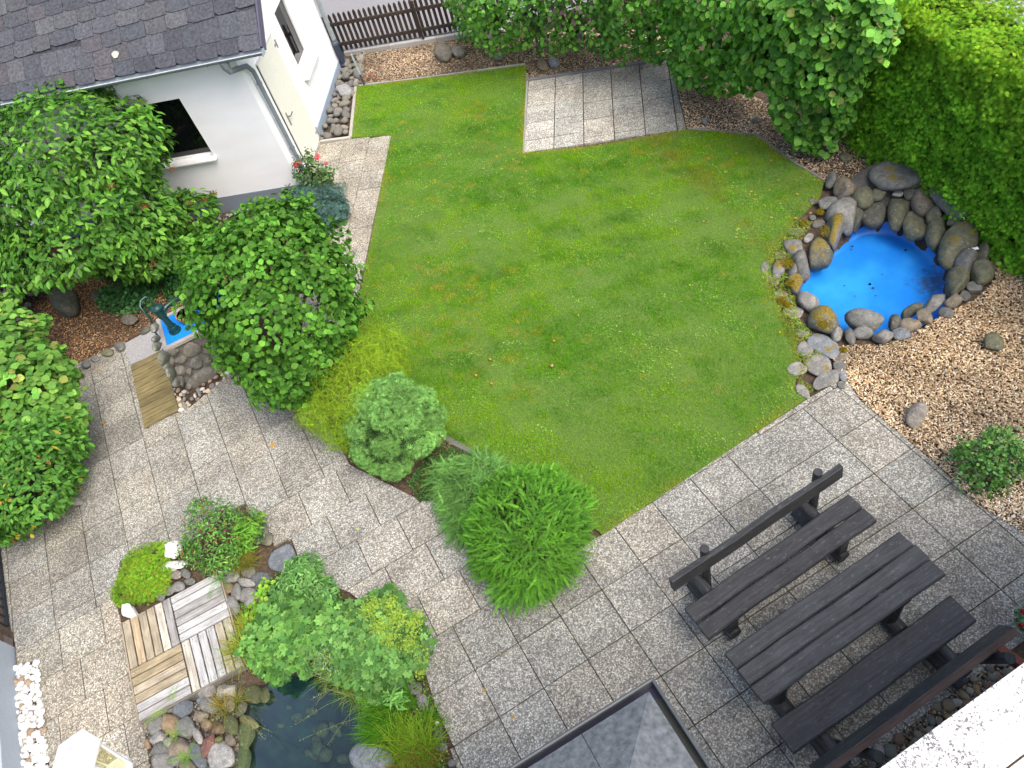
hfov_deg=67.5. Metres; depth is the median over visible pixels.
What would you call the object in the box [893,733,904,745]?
pebble
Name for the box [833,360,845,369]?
flagstone
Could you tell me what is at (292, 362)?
hazel tree
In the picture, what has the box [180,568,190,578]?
cobble
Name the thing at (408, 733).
sedge
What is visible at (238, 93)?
garden house
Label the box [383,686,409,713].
meadow plant
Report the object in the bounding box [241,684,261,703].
cobble
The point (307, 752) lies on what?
cobble
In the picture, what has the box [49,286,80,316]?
rock
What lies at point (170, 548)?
rock
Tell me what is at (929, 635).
bench
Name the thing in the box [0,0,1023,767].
ground
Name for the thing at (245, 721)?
cobble
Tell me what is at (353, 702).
cobble
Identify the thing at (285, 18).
window
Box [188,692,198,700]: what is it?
cobble
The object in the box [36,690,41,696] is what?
pebble
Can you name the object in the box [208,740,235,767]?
cobble
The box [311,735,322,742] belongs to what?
cobble
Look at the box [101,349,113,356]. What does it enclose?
rock
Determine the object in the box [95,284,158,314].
ground cover
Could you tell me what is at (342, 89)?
rock
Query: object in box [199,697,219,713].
cobble
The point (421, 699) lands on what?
cobble
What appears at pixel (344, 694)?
grass tuft
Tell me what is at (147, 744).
cobble
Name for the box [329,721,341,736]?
cobble
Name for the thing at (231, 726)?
cobble
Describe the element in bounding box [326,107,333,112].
cobble
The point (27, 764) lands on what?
pebble
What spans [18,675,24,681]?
pebble
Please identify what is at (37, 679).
pebble
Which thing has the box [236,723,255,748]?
cobble
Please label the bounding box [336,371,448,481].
dwarf conifer
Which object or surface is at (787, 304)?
moss
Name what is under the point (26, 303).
bush
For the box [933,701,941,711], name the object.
pebble
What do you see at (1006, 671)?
pebble
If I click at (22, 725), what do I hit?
pebble
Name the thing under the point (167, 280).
ground cover
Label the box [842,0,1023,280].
thuja hedge
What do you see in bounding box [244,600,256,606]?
cobble
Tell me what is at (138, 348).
concrete slab
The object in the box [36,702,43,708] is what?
pebble
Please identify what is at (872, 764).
pebble
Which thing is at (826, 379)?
rock
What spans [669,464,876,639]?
bench
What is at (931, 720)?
pebble
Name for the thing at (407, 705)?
reeds
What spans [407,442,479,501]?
ground cover
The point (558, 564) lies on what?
ornamental grass
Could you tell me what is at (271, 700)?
cobble
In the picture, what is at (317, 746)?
cobble
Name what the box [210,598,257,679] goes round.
grass tuft
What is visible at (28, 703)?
pebble
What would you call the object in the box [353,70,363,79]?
cobble
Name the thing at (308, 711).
cobble
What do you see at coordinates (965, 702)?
pebble
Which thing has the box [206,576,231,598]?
fern
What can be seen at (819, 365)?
rock
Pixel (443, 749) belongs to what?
cobble
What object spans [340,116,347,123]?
cobble
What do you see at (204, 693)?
cobble
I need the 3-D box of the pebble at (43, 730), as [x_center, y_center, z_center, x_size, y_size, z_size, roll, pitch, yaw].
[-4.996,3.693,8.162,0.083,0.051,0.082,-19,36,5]
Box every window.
[120,99,216,171]
[274,0,319,80]
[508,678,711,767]
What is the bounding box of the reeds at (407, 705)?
[347,675,416,731]
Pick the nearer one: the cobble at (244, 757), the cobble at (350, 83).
the cobble at (244, 757)
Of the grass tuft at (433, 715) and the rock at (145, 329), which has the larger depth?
the rock at (145, 329)
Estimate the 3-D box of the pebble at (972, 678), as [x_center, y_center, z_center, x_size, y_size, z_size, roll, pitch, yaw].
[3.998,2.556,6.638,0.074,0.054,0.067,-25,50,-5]
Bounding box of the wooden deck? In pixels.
[120,572,247,724]
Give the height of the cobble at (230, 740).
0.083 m
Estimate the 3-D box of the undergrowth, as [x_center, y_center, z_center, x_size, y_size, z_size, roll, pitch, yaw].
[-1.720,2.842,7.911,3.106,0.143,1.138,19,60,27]
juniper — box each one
[279,176,352,231]
[420,443,518,550]
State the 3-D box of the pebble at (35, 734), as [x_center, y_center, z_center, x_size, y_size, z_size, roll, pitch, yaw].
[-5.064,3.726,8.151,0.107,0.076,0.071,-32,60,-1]
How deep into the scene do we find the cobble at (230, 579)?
8.83 m
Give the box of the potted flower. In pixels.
[1014,603,1023,631]
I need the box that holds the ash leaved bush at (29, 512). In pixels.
[0,386,94,547]
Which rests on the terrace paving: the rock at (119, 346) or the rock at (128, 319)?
the rock at (119, 346)
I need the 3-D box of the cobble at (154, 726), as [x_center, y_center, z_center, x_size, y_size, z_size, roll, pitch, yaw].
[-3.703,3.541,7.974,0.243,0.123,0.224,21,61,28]
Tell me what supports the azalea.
on the ground at (246, 676)
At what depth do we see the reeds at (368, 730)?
7.33 m
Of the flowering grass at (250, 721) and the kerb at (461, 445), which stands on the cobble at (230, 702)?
the flowering grass at (250, 721)
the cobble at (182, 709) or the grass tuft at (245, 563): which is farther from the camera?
the grass tuft at (245, 563)
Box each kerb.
[319,86,356,143]
[328,171,339,206]
[344,28,505,55]
[354,54,363,83]
[359,63,524,85]
[444,436,560,502]
[522,75,527,152]
[526,59,657,82]
[688,127,825,180]
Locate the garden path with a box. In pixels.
[285,136,390,348]
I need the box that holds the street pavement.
[833,0,1023,25]
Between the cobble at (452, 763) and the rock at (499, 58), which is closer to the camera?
the cobble at (452, 763)
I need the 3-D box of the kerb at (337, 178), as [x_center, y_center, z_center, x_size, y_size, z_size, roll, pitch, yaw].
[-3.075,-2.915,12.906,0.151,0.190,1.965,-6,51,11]
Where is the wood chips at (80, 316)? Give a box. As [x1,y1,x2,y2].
[23,246,231,361]
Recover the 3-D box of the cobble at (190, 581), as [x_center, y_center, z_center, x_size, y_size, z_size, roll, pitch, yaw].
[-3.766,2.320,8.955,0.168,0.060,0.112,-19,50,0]
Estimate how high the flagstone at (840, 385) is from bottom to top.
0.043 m
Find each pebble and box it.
[15,693,21,700]
[17,681,24,686]
[17,713,25,721]
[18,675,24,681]
[18,722,25,729]
[20,669,27,675]
[21,732,27,738]
[21,744,27,752]
[22,695,31,703]
[22,708,28,714]
[23,751,28,757]
[24,762,30,767]
[25,665,31,670]
[25,679,32,686]
[25,700,32,707]
[26,727,34,735]
[27,711,33,717]
[27,737,33,745]
[28,691,33,697]
[30,715,36,720]
[30,722,36,727]
[31,730,40,737]
[31,753,40,762]
[32,659,40,666]
[35,671,40,676]
[35,677,40,682]
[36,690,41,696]
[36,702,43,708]
[36,708,45,716]
[36,735,43,742]
[37,719,44,727]
[37,761,45,767]
[40,727,47,733]
[40,743,48,752]
[40,753,46,759]
[43,756,49,762]
[867,760,876,767]
[873,744,884,754]
[884,743,897,758]
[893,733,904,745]
[910,737,918,743]
[913,730,922,738]
[926,726,932,732]
[927,715,935,724]
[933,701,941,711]
[936,716,942,724]
[942,698,954,711]
[944,713,951,718]
[951,698,962,706]
[956,689,969,699]
[961,699,970,706]
[965,687,973,694]
[968,675,977,681]
[972,684,979,694]
[982,681,990,689]
[985,665,994,670]
[987,673,996,681]
[994,671,1000,677]
[1001,668,1011,675]
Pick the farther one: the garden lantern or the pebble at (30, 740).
the pebble at (30, 740)
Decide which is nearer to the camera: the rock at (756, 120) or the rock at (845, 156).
the rock at (845, 156)
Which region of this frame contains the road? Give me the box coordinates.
[314,0,622,50]
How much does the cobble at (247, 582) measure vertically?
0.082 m
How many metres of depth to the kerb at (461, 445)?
9.30 m
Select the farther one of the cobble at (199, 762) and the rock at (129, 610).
the rock at (129, 610)
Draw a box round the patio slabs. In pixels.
[525,60,685,152]
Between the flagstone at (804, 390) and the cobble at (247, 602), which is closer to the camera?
the cobble at (247, 602)
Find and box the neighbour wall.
[0,633,24,767]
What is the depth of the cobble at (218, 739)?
7.67 m
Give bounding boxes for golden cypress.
[286,316,415,456]
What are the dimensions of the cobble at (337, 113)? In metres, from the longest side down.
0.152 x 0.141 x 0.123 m
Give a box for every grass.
[228,701,272,739]
[295,687,392,767]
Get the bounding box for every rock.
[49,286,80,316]
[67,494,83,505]
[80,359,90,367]
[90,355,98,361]
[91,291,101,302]
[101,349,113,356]
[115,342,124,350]
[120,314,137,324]
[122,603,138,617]
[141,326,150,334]
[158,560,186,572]
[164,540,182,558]
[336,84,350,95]
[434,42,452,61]
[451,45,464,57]
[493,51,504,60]
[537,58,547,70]
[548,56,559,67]
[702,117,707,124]
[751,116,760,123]
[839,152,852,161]
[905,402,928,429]
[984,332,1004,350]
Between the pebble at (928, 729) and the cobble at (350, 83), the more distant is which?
the cobble at (350, 83)
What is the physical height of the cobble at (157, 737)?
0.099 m
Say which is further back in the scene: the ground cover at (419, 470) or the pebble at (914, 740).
the ground cover at (419, 470)
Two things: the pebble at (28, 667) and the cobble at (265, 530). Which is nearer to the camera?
the pebble at (28, 667)
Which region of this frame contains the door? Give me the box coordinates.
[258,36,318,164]
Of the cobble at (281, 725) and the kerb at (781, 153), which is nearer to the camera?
the cobble at (281, 725)
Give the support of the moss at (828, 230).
on the stone pool
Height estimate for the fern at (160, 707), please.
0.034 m
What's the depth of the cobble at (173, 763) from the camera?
7.62 m
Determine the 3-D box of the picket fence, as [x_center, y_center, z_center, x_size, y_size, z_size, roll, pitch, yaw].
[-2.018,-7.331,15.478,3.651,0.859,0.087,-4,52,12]
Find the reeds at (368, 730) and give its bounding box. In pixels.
[347,698,410,763]
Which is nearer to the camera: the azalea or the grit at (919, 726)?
the grit at (919, 726)
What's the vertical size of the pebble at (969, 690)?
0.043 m
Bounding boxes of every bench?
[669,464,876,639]
[771,596,1018,767]
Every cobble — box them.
[144,739,150,748]
[147,715,162,735]
[149,731,165,744]
[150,741,167,754]
[151,753,174,767]
[156,589,165,601]
[161,714,179,734]
[162,586,173,595]
[163,737,172,746]
[166,756,178,766]
[167,738,190,760]
[169,570,180,579]
[171,581,184,591]
[171,700,192,718]
[175,716,194,737]
[178,759,196,767]
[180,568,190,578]
[183,577,195,585]
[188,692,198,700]
[189,743,207,767]
[192,728,202,744]
[193,710,208,722]
[197,682,216,698]
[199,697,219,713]
[200,717,212,729]
[201,733,214,758]
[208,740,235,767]
[212,722,224,733]
[214,736,223,742]
[216,568,239,582]
[216,684,236,697]
[223,695,234,710]
[223,714,238,735]
[224,583,233,593]
[225,595,239,614]
[225,735,236,745]
[231,583,241,600]
[233,699,246,718]
[233,746,250,767]
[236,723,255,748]
[237,578,255,587]
[239,587,256,602]
[239,715,258,728]
[241,565,255,578]
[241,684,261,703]
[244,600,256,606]
[259,523,267,534]
[259,688,269,702]
[260,532,272,545]
[267,698,276,703]
[277,723,285,727]
[290,713,301,722]
[303,748,318,760]
[305,707,318,715]
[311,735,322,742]
[311,740,324,756]
[316,728,328,738]
[318,680,328,692]
[318,722,328,729]
[319,747,332,762]
[323,132,331,138]
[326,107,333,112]
[326,117,332,123]
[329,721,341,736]
[330,97,339,102]
[331,118,339,123]
[333,107,342,112]
[333,110,340,116]
[334,126,342,135]
[336,754,349,763]
[338,99,349,107]
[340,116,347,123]
[341,110,349,118]
[342,74,348,79]
[342,94,350,100]
[344,58,350,66]
[347,80,353,86]
[349,741,393,767]
[351,701,361,708]
[353,67,364,72]
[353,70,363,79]
[406,681,421,694]
[416,693,428,711]
[433,726,443,742]
[436,743,447,752]
[447,759,456,767]
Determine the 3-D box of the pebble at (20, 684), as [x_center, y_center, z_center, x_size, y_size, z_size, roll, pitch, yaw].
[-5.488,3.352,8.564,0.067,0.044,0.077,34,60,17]
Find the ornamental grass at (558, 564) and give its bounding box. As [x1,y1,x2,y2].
[453,458,598,617]
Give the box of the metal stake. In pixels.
[351,54,364,84]
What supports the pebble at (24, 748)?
on the grit at (24, 741)
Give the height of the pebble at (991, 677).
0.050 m
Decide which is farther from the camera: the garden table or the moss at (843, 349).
the moss at (843, 349)
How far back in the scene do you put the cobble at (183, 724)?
7.80 m
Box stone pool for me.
[761,161,994,345]
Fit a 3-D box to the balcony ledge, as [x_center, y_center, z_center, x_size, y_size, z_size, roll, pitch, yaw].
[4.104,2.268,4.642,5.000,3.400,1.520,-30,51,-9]
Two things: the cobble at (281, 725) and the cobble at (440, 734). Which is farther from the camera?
the cobble at (281, 725)
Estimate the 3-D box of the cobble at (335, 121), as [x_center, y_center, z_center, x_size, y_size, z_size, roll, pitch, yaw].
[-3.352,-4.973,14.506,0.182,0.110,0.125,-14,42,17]
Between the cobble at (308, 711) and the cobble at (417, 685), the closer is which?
the cobble at (417, 685)
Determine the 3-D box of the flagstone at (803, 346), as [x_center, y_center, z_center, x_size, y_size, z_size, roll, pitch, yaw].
[3.485,-0.408,9.123,0.186,0.039,0.245,-19,50,0]
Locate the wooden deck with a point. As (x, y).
(184, 665)
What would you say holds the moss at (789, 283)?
on the stone pool
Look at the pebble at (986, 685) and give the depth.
6.57 m
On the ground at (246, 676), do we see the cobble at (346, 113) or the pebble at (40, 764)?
the cobble at (346, 113)
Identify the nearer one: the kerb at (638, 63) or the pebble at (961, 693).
the pebble at (961, 693)
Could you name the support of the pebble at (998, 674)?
on the grit at (919, 726)
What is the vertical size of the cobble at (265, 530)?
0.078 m
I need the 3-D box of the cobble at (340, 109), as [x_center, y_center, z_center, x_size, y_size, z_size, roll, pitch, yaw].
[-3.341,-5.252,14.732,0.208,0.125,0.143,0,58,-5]
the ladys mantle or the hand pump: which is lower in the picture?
the ladys mantle
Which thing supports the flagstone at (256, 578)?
on the ground at (246, 676)
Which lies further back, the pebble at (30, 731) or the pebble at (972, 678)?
the pebble at (30, 731)
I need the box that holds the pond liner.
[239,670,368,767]
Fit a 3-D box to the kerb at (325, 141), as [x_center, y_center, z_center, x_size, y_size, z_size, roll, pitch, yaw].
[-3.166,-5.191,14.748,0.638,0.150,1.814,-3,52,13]
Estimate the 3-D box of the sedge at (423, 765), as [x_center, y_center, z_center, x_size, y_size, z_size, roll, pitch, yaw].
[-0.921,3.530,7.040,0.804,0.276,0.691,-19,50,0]
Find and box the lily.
[230,511,269,555]
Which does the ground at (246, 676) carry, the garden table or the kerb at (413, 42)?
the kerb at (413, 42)
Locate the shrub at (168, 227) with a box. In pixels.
[0,78,222,299]
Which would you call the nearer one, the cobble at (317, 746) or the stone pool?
the cobble at (317, 746)
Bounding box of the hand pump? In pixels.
[139,296,185,335]
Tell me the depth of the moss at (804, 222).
10.32 m
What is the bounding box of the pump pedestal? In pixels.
[150,287,258,389]
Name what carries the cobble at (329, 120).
on the ground at (246, 676)
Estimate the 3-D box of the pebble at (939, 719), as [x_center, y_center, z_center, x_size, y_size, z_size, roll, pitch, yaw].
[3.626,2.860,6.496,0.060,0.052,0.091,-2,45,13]
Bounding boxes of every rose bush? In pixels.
[291,147,337,194]
[943,423,1023,499]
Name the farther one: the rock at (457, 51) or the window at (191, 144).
the rock at (457, 51)
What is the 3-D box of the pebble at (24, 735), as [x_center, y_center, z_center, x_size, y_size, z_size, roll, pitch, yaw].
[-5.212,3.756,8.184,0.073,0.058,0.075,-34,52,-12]
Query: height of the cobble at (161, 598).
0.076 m
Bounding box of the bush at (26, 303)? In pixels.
[0,228,44,342]
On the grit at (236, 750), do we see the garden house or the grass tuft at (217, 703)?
the grass tuft at (217, 703)
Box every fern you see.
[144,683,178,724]
[163,720,187,746]
[167,741,202,767]
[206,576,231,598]
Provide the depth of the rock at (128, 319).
12.05 m
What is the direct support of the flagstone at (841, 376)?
on the ground at (246, 676)
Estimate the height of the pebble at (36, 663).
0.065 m
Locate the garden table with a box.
[725,532,945,716]
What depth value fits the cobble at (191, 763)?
7.58 m
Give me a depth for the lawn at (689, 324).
10.47 m
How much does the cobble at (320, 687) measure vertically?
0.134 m
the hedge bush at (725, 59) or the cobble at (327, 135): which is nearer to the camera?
the hedge bush at (725, 59)
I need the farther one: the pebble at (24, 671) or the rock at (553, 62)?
the rock at (553, 62)
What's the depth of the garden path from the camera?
13.19 m
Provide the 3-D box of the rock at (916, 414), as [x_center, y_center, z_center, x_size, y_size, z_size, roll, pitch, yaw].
[4.342,0.327,8.227,0.194,0.229,0.318,28,64,31]
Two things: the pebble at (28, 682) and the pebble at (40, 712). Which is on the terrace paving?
the pebble at (40, 712)
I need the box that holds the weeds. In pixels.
[762,220,821,391]
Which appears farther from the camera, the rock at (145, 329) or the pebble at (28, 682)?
the rock at (145, 329)
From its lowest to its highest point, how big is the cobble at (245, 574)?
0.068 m
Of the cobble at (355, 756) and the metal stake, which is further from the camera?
the metal stake
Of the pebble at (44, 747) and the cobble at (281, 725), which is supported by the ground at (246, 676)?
the cobble at (281, 725)
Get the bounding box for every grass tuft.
[200,678,251,730]
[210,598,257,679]
[217,541,265,580]
[302,654,379,731]
[418,697,450,734]
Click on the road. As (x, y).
(330, 7)
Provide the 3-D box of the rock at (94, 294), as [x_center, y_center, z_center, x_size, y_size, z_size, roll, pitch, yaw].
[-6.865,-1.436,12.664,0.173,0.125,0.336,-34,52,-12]
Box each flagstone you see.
[239,571,270,591]
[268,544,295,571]
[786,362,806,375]
[795,383,809,398]
[797,330,808,337]
[797,341,812,357]
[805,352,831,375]
[806,333,839,358]
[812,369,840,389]
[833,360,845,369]
[837,352,848,360]
[837,382,845,388]
[839,370,847,380]
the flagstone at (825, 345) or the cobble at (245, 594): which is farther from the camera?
the flagstone at (825, 345)
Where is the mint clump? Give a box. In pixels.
[268,549,339,626]
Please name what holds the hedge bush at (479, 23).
on the ground at (246, 676)
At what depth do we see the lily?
8.81 m
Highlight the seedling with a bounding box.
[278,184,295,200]
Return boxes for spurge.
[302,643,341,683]
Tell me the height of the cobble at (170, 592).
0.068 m
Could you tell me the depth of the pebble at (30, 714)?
8.30 m
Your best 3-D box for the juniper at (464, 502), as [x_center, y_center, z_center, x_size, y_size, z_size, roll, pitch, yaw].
[-0.463,1.203,8.675,1.210,0.465,1.304,-19,50,0]
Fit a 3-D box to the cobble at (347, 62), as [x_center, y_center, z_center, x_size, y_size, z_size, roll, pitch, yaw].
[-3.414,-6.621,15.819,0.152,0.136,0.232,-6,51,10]
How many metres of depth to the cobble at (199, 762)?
7.62 m
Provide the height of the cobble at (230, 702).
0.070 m
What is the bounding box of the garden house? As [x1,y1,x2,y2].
[0,0,344,237]
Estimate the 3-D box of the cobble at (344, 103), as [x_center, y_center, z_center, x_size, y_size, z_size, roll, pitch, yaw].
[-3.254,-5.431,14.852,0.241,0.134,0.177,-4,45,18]
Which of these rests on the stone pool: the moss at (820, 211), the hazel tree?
the moss at (820, 211)
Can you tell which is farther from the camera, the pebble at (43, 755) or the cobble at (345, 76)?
the cobble at (345, 76)
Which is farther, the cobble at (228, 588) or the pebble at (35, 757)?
the cobble at (228, 588)
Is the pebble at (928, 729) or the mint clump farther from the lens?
the mint clump
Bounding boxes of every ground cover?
[91,244,184,301]
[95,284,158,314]
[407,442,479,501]
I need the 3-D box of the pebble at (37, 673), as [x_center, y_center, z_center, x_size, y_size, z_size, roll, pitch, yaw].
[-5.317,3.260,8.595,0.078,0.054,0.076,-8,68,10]
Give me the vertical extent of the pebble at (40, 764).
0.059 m
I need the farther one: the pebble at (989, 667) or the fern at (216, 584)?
the fern at (216, 584)
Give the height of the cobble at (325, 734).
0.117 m
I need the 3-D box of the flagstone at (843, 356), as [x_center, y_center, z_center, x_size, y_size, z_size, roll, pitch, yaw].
[3.866,-0.325,8.950,0.120,0.033,0.166,22,61,29]
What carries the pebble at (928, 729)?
on the ground at (246, 676)
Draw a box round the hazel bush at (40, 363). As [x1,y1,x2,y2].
[0,292,92,466]
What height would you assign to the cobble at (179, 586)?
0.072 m
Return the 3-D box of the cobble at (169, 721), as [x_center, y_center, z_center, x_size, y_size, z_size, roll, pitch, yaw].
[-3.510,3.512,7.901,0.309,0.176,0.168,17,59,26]
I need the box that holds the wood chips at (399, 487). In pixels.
[315,348,590,558]
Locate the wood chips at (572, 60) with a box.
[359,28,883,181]
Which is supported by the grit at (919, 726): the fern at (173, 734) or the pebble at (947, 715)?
the pebble at (947, 715)
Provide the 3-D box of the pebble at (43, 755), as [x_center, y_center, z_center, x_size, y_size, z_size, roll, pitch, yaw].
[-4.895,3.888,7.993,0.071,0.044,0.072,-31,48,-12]
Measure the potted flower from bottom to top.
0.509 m
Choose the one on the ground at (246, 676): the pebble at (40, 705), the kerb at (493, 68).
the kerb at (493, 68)
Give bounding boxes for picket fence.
[321,0,502,54]
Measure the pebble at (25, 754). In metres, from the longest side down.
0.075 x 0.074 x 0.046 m
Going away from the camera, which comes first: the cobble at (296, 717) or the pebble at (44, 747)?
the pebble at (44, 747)
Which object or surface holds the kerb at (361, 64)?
on the ground at (246, 676)
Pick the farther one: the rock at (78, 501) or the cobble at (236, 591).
the rock at (78, 501)
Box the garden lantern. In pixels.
[52,729,132,767]
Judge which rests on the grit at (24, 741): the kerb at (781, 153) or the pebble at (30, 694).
the pebble at (30, 694)
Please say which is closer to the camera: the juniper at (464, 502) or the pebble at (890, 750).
the pebble at (890, 750)
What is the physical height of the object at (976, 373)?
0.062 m
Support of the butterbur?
on the ground at (246, 676)
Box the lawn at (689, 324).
[351,65,823,534]
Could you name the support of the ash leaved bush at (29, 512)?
on the ground at (246, 676)
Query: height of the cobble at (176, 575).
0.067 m
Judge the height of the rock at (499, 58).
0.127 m
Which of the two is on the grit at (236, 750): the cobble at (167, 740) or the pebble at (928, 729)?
the cobble at (167, 740)
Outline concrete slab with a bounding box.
[124,330,163,364]
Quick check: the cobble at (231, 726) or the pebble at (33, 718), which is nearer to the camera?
the cobble at (231, 726)
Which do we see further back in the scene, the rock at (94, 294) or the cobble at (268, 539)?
the rock at (94, 294)
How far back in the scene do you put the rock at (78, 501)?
9.98 m
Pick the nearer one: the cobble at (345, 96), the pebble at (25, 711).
the pebble at (25, 711)
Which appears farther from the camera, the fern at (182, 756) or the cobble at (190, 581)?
the cobble at (190, 581)
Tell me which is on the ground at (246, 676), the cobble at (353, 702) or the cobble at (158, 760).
the cobble at (158, 760)
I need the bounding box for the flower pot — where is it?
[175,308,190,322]
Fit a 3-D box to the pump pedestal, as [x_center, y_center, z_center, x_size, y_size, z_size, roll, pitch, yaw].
[-4.295,-0.591,10.680,1.322,1.415,1.566,-28,51,-8]
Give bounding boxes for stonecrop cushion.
[108,540,174,607]
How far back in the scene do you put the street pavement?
12.37 m
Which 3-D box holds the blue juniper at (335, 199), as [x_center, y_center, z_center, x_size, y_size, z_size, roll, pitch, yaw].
[-3.292,-2.953,12.732,1.353,0.434,1.443,-19,50,0]
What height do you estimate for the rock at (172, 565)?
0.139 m
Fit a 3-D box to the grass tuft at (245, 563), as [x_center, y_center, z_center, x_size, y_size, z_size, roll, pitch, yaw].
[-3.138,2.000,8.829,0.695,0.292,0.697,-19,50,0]
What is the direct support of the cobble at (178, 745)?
on the ground at (246, 676)
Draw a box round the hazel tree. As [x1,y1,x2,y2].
[171,185,374,414]
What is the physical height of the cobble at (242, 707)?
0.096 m
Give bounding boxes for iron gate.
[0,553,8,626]
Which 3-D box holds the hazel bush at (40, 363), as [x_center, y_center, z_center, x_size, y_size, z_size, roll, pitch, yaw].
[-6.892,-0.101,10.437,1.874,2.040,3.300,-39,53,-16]
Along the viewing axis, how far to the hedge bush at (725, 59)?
11.37 m
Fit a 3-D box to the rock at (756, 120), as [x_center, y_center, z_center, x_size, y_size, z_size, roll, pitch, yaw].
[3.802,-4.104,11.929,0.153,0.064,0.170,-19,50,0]
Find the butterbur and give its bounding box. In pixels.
[233,585,344,688]
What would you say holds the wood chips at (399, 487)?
on the ground at (246, 676)
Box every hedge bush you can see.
[442,0,551,57]
[517,0,621,56]
[587,0,686,66]
[658,0,777,99]
[736,0,904,159]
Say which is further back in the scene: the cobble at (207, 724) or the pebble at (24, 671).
the pebble at (24, 671)
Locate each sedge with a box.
[364,696,455,767]
[381,727,452,767]
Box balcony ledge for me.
[881,663,1023,767]
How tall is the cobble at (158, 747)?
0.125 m
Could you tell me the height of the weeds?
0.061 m
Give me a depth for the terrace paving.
8.11 m
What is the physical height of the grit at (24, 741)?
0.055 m
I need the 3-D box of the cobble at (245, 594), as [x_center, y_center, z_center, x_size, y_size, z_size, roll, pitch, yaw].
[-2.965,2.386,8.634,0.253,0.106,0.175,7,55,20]
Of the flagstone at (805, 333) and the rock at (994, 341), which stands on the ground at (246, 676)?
the flagstone at (805, 333)
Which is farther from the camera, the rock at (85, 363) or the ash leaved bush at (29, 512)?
the rock at (85, 363)
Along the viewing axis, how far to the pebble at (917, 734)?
6.46 m
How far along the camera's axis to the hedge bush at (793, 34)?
9.76 m
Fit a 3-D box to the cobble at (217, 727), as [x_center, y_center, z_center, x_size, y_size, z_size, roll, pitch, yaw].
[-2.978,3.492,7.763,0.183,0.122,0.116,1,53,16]
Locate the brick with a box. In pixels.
[996,646,1023,666]
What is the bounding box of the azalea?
[174,496,265,579]
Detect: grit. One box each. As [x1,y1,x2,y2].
[16,664,49,767]
[142,675,240,767]
[854,664,1014,767]
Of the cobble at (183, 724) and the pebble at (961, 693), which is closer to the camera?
the pebble at (961, 693)
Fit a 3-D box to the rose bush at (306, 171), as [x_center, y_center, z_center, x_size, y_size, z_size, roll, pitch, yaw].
[-3.414,-3.561,12.965,0.876,0.851,0.633,3,54,18]
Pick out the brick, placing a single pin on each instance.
(1019, 661)
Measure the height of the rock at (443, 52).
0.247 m
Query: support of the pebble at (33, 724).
on the grit at (24, 741)
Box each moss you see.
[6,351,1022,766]
[777,296,787,304]
[781,258,794,268]
[783,301,791,307]
[785,278,794,286]
[800,219,807,225]
[814,208,824,214]
[816,316,834,329]
[818,224,830,236]
[840,347,847,351]
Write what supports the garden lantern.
on the ground at (246, 676)
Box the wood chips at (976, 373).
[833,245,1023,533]
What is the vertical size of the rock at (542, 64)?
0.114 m
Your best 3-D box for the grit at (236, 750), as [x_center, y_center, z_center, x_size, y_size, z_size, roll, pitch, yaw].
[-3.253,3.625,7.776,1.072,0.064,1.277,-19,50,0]
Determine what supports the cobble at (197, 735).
on the ground at (246, 676)
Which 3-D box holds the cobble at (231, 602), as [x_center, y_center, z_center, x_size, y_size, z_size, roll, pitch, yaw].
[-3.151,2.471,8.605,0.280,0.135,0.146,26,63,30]
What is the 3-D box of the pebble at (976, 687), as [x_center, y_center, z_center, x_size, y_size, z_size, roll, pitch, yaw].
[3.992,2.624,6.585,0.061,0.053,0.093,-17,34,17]
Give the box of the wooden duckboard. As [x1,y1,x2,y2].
[131,350,178,427]
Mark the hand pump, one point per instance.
(158, 310)
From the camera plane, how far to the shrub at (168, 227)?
11.13 m
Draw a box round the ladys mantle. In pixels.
[320,582,437,709]
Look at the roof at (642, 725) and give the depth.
4.27 m
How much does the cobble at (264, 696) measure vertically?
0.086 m
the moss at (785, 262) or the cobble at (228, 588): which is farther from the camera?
the moss at (785, 262)
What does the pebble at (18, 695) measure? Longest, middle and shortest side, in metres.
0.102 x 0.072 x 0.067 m
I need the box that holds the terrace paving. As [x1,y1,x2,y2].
[0,342,1023,767]
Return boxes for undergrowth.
[240,570,449,767]
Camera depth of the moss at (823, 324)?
9.07 m
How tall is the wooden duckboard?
0.042 m
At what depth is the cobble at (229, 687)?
7.95 m
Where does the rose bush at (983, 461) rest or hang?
on the ground at (246, 676)

